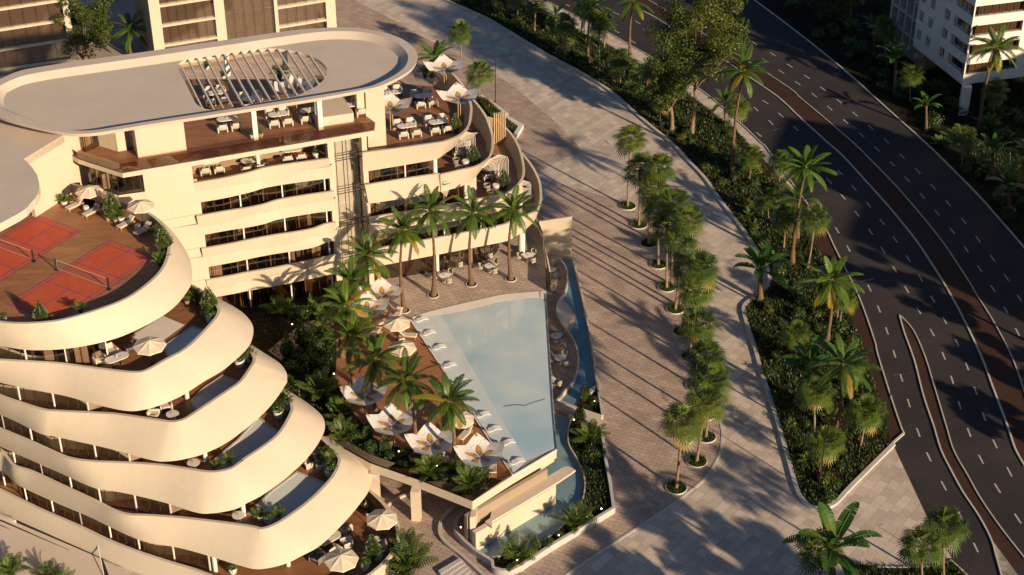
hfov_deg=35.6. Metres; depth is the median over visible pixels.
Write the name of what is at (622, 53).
fan palm
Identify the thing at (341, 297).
coconut palm
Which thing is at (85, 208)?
side table
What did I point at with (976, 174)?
verge bush
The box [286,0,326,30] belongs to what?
window
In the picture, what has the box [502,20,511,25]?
strip palm shrub
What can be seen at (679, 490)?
tree planter
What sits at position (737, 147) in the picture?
strip palm shrub
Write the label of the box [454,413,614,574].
basin
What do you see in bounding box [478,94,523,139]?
hedge planter
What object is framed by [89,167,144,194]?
window
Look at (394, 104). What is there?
flower parasol
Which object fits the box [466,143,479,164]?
potted plant
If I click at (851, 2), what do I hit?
fan palm
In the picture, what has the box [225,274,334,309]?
window
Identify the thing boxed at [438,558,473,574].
garden steps
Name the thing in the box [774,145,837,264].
coconut palm
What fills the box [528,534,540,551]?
cone bush
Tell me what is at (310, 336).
round bush
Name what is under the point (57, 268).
court net
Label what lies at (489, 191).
tub chair
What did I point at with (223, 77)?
potted plant
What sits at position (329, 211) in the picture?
window
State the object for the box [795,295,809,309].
strip palm shrub
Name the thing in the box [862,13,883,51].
banana plant
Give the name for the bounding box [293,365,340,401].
palm shrub
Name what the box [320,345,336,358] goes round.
round bush
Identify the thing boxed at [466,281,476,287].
tree planter
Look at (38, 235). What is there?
badminton court
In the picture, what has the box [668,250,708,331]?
fan palm
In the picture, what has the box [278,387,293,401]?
potted plant
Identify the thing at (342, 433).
palm shrub
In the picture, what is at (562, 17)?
fan palm
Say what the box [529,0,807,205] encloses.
verge
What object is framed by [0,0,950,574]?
promenade
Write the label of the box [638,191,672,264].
fan palm
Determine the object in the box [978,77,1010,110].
fan palm
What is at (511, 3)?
fan palm
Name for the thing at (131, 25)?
coconut palm
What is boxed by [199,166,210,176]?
armchair
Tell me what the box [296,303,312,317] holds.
round bush
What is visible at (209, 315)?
potted plant
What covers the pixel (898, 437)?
verge edge kerb
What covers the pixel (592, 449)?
round bush
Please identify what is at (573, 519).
palm shrub
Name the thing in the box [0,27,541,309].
hotel wing
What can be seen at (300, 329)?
cone bush
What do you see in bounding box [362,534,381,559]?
potted plant
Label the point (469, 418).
parasol
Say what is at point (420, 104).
armchair
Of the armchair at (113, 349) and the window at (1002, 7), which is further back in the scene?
the window at (1002, 7)
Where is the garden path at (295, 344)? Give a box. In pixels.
[268,320,319,359]
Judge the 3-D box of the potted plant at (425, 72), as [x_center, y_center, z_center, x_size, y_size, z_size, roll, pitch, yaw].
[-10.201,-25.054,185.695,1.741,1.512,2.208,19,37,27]
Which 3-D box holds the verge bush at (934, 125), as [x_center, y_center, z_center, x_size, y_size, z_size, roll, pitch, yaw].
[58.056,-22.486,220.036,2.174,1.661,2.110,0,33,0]
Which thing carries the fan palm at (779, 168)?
on the planting bed at (805, 432)
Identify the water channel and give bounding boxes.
[552,256,602,425]
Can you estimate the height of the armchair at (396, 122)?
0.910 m
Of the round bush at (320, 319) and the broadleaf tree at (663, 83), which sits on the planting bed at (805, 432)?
the broadleaf tree at (663, 83)
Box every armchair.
[91,350,106,366]
[102,342,118,356]
[123,340,135,352]
[146,409,159,418]
[159,401,172,412]
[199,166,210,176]
[201,86,212,97]
[205,97,215,106]
[213,165,224,174]
[215,84,225,94]
[216,123,227,133]
[219,97,228,104]
[230,121,241,131]
[238,91,248,102]
[240,165,251,172]
[251,89,262,100]
[254,163,265,169]
[264,108,274,118]
[268,119,279,128]
[277,106,289,116]
[281,117,293,126]
[281,154,292,163]
[295,152,306,161]
[299,115,311,124]
[301,458,313,469]
[308,548,324,564]
[310,446,320,458]
[329,544,342,551]
[338,522,352,535]
[340,534,353,548]
[355,108,366,117]
[378,538,386,551]
[392,84,402,94]
[393,118,402,129]
[397,130,408,139]
[405,117,416,126]
[409,89,419,99]
[410,128,421,137]
[415,100,425,108]
[422,87,432,98]
[423,114,433,125]
[427,98,437,107]
[429,126,440,135]
[436,113,447,124]
[442,125,452,133]
[452,149,463,156]
[482,173,492,181]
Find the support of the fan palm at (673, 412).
in the tree planter at (679, 490)
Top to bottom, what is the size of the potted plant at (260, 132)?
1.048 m
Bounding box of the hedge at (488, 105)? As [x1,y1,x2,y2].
[477,95,516,131]
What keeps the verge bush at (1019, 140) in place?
on the ground at (867, 8)
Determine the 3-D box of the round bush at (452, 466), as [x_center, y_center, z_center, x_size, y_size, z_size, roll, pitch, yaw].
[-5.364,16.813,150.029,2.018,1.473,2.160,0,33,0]
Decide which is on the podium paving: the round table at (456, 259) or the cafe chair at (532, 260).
the cafe chair at (532, 260)
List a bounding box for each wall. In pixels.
[0,513,15,522]
[464,467,575,549]
[537,216,571,290]
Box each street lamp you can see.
[494,56,505,102]
[816,426,829,495]
[852,278,872,329]
[883,370,908,427]
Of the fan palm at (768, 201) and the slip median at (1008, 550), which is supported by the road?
the slip median at (1008, 550)
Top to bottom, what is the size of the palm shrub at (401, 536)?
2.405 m
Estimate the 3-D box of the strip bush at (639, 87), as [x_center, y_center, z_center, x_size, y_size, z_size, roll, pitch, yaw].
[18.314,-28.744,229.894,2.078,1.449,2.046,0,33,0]
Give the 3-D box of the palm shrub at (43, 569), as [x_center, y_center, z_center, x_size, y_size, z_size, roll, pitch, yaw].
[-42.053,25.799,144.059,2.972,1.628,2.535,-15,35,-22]
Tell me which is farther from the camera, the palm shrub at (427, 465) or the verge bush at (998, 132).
the verge bush at (998, 132)
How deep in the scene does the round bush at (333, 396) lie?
158.72 m
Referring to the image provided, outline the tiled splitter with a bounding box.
[994,543,1017,574]
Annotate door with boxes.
[129,130,132,146]
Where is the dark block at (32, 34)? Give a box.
[0,0,76,72]
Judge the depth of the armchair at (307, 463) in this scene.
150.53 m
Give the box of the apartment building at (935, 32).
[888,0,1023,115]
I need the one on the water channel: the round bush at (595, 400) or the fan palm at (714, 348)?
the round bush at (595, 400)
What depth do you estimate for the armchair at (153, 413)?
143.71 m
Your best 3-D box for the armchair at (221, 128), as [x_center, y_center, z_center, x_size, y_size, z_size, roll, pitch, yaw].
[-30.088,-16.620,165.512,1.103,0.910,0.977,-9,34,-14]
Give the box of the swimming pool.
[409,291,556,475]
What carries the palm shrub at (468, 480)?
on the garden ground at (253, 314)
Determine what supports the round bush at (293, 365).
on the garden ground at (253, 314)
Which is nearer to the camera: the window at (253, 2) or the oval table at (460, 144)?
the oval table at (460, 144)
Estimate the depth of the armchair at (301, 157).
168.26 m
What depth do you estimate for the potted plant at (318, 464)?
150.20 m
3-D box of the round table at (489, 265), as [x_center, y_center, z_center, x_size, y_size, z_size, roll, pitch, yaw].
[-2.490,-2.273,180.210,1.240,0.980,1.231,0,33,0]
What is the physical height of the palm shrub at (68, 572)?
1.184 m
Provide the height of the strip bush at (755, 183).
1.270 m
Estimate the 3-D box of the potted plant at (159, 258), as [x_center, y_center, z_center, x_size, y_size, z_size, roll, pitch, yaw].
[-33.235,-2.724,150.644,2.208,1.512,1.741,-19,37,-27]
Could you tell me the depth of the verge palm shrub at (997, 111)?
222.42 m
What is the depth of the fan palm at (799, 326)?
171.35 m
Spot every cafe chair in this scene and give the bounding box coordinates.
[448,268,453,275]
[457,261,462,270]
[487,252,492,261]
[493,258,498,265]
[530,258,535,265]
[531,248,536,255]
[549,284,554,292]
[553,262,558,272]
[559,328,564,335]
[562,349,567,359]
[562,361,568,366]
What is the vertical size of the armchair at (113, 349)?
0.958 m
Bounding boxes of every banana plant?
[543,2,564,33]
[638,57,647,88]
[707,86,740,124]
[733,243,792,301]
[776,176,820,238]
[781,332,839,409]
[782,501,882,574]
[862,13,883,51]
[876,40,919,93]
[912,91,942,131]
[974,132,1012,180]
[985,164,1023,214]
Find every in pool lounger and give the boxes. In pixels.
[412,316,428,321]
[420,330,435,335]
[431,344,445,349]
[440,362,456,367]
[474,411,490,417]
[483,425,501,431]
[498,439,515,445]
[506,457,525,464]
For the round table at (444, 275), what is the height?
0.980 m
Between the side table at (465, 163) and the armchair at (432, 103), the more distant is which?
the armchair at (432, 103)
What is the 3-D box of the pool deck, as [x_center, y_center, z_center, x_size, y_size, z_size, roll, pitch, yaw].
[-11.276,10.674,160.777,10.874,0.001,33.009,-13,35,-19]
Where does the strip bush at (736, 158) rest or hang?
on the planting bed at (805, 432)
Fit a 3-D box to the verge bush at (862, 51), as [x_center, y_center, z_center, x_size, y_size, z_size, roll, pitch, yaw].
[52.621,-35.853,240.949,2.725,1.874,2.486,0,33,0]
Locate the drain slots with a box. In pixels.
[0,520,120,574]
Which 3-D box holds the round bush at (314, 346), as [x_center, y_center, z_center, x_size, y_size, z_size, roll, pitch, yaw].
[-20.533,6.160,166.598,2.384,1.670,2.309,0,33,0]
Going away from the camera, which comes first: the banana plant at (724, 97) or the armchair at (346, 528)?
the armchair at (346, 528)
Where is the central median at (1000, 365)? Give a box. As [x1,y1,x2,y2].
[628,0,1023,460]
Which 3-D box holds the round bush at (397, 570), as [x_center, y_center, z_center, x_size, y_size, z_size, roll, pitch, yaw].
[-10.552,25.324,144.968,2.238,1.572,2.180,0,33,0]
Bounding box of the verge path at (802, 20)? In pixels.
[756,0,1023,244]
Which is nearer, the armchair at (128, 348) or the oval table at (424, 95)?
the armchair at (128, 348)
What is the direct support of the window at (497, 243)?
in the hotel wing
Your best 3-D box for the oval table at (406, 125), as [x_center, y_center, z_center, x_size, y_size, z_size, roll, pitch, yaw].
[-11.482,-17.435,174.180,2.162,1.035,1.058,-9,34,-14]
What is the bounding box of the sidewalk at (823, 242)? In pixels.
[737,131,902,440]
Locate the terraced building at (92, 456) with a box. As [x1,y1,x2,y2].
[0,183,401,574]
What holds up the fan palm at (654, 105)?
on the planting bed at (805, 432)
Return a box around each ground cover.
[254,310,489,491]
[494,425,610,561]
[853,555,967,574]
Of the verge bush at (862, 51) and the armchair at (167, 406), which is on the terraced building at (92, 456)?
the armchair at (167, 406)
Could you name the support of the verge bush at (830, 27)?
on the verge path at (802, 20)
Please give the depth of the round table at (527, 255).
182.07 m
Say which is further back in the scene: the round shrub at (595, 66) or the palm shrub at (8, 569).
the round shrub at (595, 66)
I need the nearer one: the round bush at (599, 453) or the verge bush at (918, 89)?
the round bush at (599, 453)
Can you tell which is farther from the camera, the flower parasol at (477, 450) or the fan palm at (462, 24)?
the fan palm at (462, 24)
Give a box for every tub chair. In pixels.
[452,157,459,164]
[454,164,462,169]
[483,182,490,190]
[486,189,493,195]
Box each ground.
[240,292,493,500]
[801,0,1023,509]
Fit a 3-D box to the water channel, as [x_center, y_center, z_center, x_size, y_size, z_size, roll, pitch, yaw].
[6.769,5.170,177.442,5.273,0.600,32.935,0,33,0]
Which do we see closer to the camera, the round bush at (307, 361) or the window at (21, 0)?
the round bush at (307, 361)
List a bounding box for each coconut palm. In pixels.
[110,10,147,53]
[315,278,373,358]
[320,310,380,384]
[323,255,382,332]
[338,227,397,283]
[341,332,407,413]
[371,206,434,311]
[376,347,439,457]
[404,184,457,296]
[414,372,481,473]
[416,39,457,75]
[444,185,501,285]
[485,185,542,279]
[570,0,612,63]
[610,0,653,57]
[716,44,771,170]
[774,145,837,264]
[797,255,864,340]
[804,332,882,430]
[965,24,1023,128]
[1001,139,1023,182]
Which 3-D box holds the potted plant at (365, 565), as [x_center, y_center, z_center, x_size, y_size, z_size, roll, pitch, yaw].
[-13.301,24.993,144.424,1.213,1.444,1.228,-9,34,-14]
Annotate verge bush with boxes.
[811,27,825,38]
[814,9,832,21]
[825,20,838,30]
[830,28,841,38]
[842,34,851,41]
[844,50,854,58]
[851,44,868,56]
[853,39,867,51]
[876,68,890,81]
[877,80,889,89]
[913,86,927,96]
[915,79,929,90]
[921,104,935,112]
[924,110,944,124]
[928,118,940,129]
[942,137,952,146]
[958,153,970,162]
[959,162,972,174]
[966,156,980,167]
[973,170,982,177]
[983,174,993,184]
[991,190,1006,205]
[992,127,1005,138]
[999,205,1016,220]
[1000,125,1015,139]
[1013,113,1023,126]
[1013,137,1023,148]
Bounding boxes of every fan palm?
[444,18,473,59]
[463,58,494,101]
[505,0,525,20]
[523,0,548,31]
[552,11,579,54]
[571,0,591,35]
[586,11,611,70]
[595,10,616,46]
[608,47,633,84]
[611,123,649,205]
[621,151,656,225]
[634,176,672,243]
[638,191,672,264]
[640,59,659,103]
[640,152,677,240]
[647,208,682,287]
[648,91,667,124]
[654,187,690,283]
[656,225,700,309]
[656,401,709,488]
[666,203,706,305]
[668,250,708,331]
[672,274,719,352]
[676,305,725,384]
[679,248,721,345]
[680,381,733,461]
[684,337,728,382]
[685,359,734,437]
[721,93,752,123]
[736,143,766,182]
[754,186,780,222]
[767,148,794,189]
[769,200,802,248]
[778,319,813,356]
[791,528,845,574]
[793,375,836,431]
[798,201,834,268]
[801,425,847,471]
[824,283,851,321]
[829,285,858,328]
[833,348,870,390]
[838,0,865,17]
[841,392,887,448]
[869,14,899,65]
[895,64,925,100]
[896,522,946,574]
[920,504,971,574]
[946,123,977,166]
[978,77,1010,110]
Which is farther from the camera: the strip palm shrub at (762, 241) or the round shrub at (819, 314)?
the strip palm shrub at (762, 241)
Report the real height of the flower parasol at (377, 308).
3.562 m
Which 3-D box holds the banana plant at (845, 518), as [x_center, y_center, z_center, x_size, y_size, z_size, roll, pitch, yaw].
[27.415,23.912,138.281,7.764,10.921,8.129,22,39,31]
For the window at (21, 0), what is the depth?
234.22 m
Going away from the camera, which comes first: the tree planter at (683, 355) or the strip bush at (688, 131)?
the tree planter at (683, 355)
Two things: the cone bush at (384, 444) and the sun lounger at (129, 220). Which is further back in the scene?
the sun lounger at (129, 220)
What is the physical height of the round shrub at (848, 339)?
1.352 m
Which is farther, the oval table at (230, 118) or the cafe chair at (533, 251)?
the cafe chair at (533, 251)
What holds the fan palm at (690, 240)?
in the tree planter at (670, 309)
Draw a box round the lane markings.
[566,4,1021,551]
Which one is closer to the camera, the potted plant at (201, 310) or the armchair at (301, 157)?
the potted plant at (201, 310)
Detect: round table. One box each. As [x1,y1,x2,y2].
[166,410,178,419]
[187,459,199,468]
[232,511,244,522]
[439,272,449,281]
[450,256,460,265]
[480,247,489,256]
[484,263,494,271]
[523,252,533,261]
[550,333,560,342]
[554,354,564,364]
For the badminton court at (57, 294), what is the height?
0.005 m
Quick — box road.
[548,0,1023,574]
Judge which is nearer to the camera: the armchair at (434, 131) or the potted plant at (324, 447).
the potted plant at (324, 447)
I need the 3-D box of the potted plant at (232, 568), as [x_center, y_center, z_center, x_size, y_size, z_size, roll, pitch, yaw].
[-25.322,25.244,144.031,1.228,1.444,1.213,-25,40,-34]
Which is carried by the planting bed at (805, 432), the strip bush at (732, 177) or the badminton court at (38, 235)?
the strip bush at (732, 177)
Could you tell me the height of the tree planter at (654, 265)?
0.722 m
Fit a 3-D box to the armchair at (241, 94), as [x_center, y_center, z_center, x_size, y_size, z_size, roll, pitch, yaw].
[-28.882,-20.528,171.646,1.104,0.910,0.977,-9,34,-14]
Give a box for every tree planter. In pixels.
[427,292,438,298]
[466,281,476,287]
[505,276,516,281]
[619,199,635,210]
[630,218,645,229]
[640,237,656,247]
[649,257,665,269]
[657,281,675,292]
[665,478,686,494]
[666,302,683,314]
[673,324,687,337]
[680,350,698,362]
[685,377,693,389]
[686,452,706,467]
[696,427,715,443]
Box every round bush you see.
[266,305,277,313]
[285,359,299,372]
[286,374,295,387]
[287,305,298,315]
[288,346,303,360]
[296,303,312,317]
[297,351,320,368]
[300,328,320,346]
[305,339,326,354]
[313,356,332,371]
[314,310,331,325]
[314,327,332,344]
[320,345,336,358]
[325,393,339,405]
[351,428,363,441]
[363,438,377,452]
[383,449,393,459]
[385,555,406,574]
[395,460,408,469]
[399,443,411,454]
[438,469,450,480]
[444,458,463,472]
[539,535,553,547]
[555,530,564,537]
[576,507,592,523]
[583,443,597,457]
[588,395,599,406]
[594,446,606,457]
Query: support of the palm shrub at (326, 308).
on the garden ground at (253, 314)
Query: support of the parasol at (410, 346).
on the pool deck
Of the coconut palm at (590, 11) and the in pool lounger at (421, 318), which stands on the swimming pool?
the in pool lounger at (421, 318)
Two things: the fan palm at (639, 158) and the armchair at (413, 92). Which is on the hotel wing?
the armchair at (413, 92)
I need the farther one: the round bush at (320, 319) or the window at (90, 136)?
the round bush at (320, 319)
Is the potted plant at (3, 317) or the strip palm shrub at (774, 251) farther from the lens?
the strip palm shrub at (774, 251)
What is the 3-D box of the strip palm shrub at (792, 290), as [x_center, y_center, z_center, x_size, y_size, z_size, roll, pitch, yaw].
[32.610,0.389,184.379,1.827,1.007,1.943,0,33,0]
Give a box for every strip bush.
[632,82,645,92]
[660,120,667,126]
[682,129,692,134]
[721,119,731,126]
[721,153,735,161]
[728,173,738,180]
[735,154,740,162]
[735,213,742,218]
[747,178,759,187]
[761,365,775,377]
[771,348,786,361]
[772,264,787,275]
[773,184,785,191]
[778,321,787,327]
[790,281,801,290]
[791,306,805,318]
[798,417,810,426]
[813,323,822,330]
[821,489,837,503]
[823,302,840,315]
[828,478,841,490]
[832,317,849,331]
[834,461,844,469]
[878,399,887,411]
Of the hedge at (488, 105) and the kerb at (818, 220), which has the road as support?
the kerb at (818, 220)
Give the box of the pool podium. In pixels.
[318,217,556,543]
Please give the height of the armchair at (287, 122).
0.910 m
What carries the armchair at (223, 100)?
on the hotel wing
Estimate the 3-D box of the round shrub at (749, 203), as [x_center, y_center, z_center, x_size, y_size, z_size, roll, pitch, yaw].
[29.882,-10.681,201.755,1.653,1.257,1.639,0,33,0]
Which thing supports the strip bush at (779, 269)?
on the planting bed at (805, 432)
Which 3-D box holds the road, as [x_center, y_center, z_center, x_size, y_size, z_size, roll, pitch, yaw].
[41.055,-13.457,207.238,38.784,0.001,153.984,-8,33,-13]
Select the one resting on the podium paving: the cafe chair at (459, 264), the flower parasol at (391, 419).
the cafe chair at (459, 264)
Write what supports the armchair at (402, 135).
on the hotel wing
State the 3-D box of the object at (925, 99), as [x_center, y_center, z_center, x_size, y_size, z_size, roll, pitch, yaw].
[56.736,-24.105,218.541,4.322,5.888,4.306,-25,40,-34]
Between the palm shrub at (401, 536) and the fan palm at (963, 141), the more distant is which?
the fan palm at (963, 141)
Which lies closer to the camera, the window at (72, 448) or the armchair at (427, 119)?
the window at (72, 448)
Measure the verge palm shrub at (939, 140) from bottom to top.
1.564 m
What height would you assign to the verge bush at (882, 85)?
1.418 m
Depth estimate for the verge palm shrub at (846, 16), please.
250.74 m
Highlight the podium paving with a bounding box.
[334,221,556,500]
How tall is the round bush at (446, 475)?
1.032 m
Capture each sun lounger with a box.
[65,197,83,211]
[81,202,100,217]
[116,214,135,230]
[133,220,151,237]
[367,324,381,337]
[375,313,392,324]
[393,306,402,315]
[399,331,417,339]
[437,452,450,465]
[456,425,472,440]
[489,463,496,477]
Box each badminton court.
[0,215,80,280]
[7,240,154,319]
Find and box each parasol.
[75,185,102,209]
[127,199,153,224]
[132,336,166,366]
[270,74,314,112]
[324,548,358,574]
[339,374,387,417]
[353,291,389,330]
[359,277,403,315]
[366,403,415,446]
[367,509,396,538]
[383,316,409,340]
[384,92,411,130]
[388,340,416,366]
[404,423,452,459]
[423,53,464,88]
[436,82,479,119]
[450,411,473,435]
[453,433,504,472]
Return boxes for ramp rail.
[97,545,103,574]
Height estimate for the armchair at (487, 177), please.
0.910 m
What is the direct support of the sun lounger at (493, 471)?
on the pool deck
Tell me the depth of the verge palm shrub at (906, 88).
229.65 m
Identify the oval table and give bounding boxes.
[105,351,128,367]
[206,90,223,97]
[217,115,236,124]
[241,157,260,165]
[242,95,261,103]
[268,111,288,120]
[282,147,301,155]
[299,107,314,116]
[320,531,340,549]
[347,102,355,110]
[384,89,402,97]
[397,122,416,131]
[414,93,432,101]
[428,118,447,127]
[454,141,469,150]
[481,165,499,174]
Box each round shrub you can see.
[493,6,502,12]
[536,33,544,39]
[564,38,574,45]
[575,51,584,59]
[592,62,600,68]
[611,76,619,82]
[630,62,638,68]
[676,133,686,139]
[700,162,709,169]
[707,144,717,153]
[716,178,727,184]
[725,128,732,137]
[742,198,754,207]
[749,223,758,229]
[751,166,762,174]
[762,303,774,313]
[784,416,796,428]
[785,234,796,245]
[810,307,824,317]
[810,453,824,466]
[817,471,836,486]
[835,428,848,437]
[845,335,860,346]
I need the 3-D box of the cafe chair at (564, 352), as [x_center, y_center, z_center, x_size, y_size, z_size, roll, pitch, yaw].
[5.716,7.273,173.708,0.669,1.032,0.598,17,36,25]
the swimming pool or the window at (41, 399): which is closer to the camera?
the window at (41, 399)
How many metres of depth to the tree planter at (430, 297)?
175.87 m
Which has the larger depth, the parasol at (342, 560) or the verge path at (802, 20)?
the verge path at (802, 20)
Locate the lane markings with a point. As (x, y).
(908, 291)
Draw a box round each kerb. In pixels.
[387,490,428,505]
[390,0,722,574]
[438,505,485,574]
[444,0,895,510]
[548,1,903,431]
[625,0,1023,465]
[648,0,1023,390]
[754,0,1023,247]
[877,559,967,574]
[892,432,904,442]
[899,314,1023,557]
[899,315,1001,574]
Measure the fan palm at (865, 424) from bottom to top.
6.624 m
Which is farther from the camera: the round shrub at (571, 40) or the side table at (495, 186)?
the round shrub at (571, 40)
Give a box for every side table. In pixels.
[83,205,88,211]
[135,223,140,229]
[462,159,468,167]
[492,183,498,191]
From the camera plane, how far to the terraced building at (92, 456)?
144.97 m
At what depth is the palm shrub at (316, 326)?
169.18 m
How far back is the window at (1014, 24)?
219.98 m
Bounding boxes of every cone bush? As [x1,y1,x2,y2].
[279,331,294,356]
[293,319,307,344]
[307,293,314,308]
[362,421,372,438]
[379,434,391,452]
[502,542,511,559]
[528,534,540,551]
[574,402,586,421]
[580,383,591,401]
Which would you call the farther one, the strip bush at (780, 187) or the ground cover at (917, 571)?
the strip bush at (780, 187)
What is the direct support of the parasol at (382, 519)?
on the terraced building at (92, 456)
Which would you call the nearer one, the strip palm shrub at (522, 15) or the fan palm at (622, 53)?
the fan palm at (622, 53)
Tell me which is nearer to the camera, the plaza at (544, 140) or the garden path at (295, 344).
the garden path at (295, 344)
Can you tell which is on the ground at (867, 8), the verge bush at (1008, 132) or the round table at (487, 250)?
the verge bush at (1008, 132)
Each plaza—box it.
[74,0,579,171]
[380,184,720,574]
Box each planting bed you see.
[450,0,891,505]
[855,558,964,574]
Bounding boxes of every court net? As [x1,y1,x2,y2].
[0,239,35,261]
[54,258,110,289]
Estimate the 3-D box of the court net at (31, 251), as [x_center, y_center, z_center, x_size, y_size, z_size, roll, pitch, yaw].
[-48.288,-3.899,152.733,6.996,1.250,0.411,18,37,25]
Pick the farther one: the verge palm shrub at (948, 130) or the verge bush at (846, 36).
the verge bush at (846, 36)
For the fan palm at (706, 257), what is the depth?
168.09 m
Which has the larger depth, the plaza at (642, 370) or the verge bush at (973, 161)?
the verge bush at (973, 161)
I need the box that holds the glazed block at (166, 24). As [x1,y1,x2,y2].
[133,0,336,67]
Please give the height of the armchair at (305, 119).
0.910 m
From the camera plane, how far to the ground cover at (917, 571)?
145.25 m
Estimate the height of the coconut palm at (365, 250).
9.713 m
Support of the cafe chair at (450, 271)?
on the podium paving
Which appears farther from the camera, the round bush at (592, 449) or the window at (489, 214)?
the window at (489, 214)
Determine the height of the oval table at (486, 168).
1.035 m
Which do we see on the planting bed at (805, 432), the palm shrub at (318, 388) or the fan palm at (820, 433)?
the fan palm at (820, 433)
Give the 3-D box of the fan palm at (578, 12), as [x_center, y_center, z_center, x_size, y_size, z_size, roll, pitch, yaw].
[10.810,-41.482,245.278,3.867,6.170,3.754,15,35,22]
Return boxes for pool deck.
[335,312,511,477]
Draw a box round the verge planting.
[868,0,1023,199]
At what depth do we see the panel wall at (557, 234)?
190.40 m
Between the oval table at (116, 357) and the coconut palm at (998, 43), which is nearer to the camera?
the oval table at (116, 357)
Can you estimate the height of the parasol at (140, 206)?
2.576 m
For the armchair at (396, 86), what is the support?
on the hotel wing
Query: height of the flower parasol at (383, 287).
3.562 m
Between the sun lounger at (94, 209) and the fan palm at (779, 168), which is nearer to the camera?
the sun lounger at (94, 209)
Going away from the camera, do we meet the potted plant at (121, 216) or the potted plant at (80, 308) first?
the potted plant at (80, 308)
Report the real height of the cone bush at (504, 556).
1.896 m
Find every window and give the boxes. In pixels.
[0,0,69,65]
[0,345,95,365]
[0,383,87,410]
[0,415,128,460]
[0,447,169,514]
[0,471,209,570]
[82,136,98,151]
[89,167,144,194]
[167,0,216,47]
[205,179,327,212]
[209,211,329,242]
[213,243,332,273]
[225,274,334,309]
[226,2,275,37]
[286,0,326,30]
[373,161,429,181]
[374,186,460,215]
[374,243,498,279]
[375,214,508,245]
[940,47,944,56]
[943,28,947,37]
[946,9,950,18]
[949,54,969,74]
[952,35,972,55]
[955,15,975,35]
[958,0,979,15]
[962,59,1014,73]
[965,40,1017,54]
[968,21,1021,35]
[971,1,1022,15]
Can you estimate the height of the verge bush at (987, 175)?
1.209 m
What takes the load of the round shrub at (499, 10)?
on the planting bed at (805, 432)
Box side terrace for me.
[0,511,129,574]
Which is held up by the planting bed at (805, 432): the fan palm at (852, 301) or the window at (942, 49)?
the fan palm at (852, 301)
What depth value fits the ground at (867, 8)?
234.11 m
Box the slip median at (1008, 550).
[901,318,1023,569]
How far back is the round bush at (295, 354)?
165.50 m
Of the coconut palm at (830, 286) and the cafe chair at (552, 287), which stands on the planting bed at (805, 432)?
the coconut palm at (830, 286)
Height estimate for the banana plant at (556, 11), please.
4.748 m
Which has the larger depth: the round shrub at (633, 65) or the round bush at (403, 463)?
the round shrub at (633, 65)
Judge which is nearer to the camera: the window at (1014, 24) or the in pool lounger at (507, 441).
the in pool lounger at (507, 441)
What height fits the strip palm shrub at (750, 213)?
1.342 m
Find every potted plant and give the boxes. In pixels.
[0,311,7,320]
[31,300,48,320]
[56,193,70,205]
[68,197,73,203]
[69,301,88,313]
[101,191,122,221]
[116,210,125,222]
[147,223,162,236]
[149,249,172,265]
[154,226,173,253]
[183,287,202,305]
[183,295,189,305]
[198,306,204,315]
[199,285,218,311]
[202,60,210,69]
[203,307,215,323]
[209,457,224,469]
[219,450,237,465]
[220,70,226,79]
[225,562,238,574]
[234,352,246,367]
[242,345,253,361]
[245,349,256,363]
[246,161,253,168]
[248,128,252,138]
[250,505,267,521]
[258,128,263,137]
[261,158,268,165]
[262,511,273,525]
[267,503,287,520]
[269,64,287,79]
[271,399,284,418]
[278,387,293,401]
[280,394,293,411]
[311,147,319,157]
[314,457,322,469]
[316,445,331,463]
[321,449,337,465]
[322,458,337,477]
[359,556,370,571]
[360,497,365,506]
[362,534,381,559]
[363,504,372,516]
[376,545,384,558]
[416,65,430,78]
[428,72,435,81]
[449,113,461,132]
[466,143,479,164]
[497,168,509,189]
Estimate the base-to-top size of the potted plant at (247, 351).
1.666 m
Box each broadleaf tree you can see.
[52,0,115,59]
[642,56,692,131]
[643,0,752,134]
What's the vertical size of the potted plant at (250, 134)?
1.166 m
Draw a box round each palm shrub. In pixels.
[0,551,30,574]
[29,557,62,574]
[58,567,74,574]
[257,293,297,313]
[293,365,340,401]
[306,296,327,313]
[306,321,334,336]
[310,301,335,319]
[322,395,365,422]
[326,413,359,446]
[375,532,437,574]
[382,527,427,562]
[409,453,449,483]
[452,459,490,491]
[498,531,538,571]
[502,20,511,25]
[516,13,526,19]
[542,19,551,25]
[550,499,598,533]
[552,48,566,58]
[567,419,610,450]
[623,79,635,88]
[628,69,636,74]
[735,143,741,151]
[743,206,759,219]
[749,230,760,238]
[758,240,773,251]
[769,248,785,258]
[788,284,799,295]
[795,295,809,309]
[797,450,816,467]
[818,407,841,418]
[836,13,856,24]
[841,36,860,48]
[842,17,862,33]
[876,52,895,63]
[898,79,917,92]
[931,134,947,144]
[939,126,963,140]
[948,99,971,114]
[974,112,1003,128]
[978,163,990,173]
[983,102,1011,118]
[983,167,1000,176]
[996,184,1018,196]
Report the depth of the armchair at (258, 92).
172.05 m

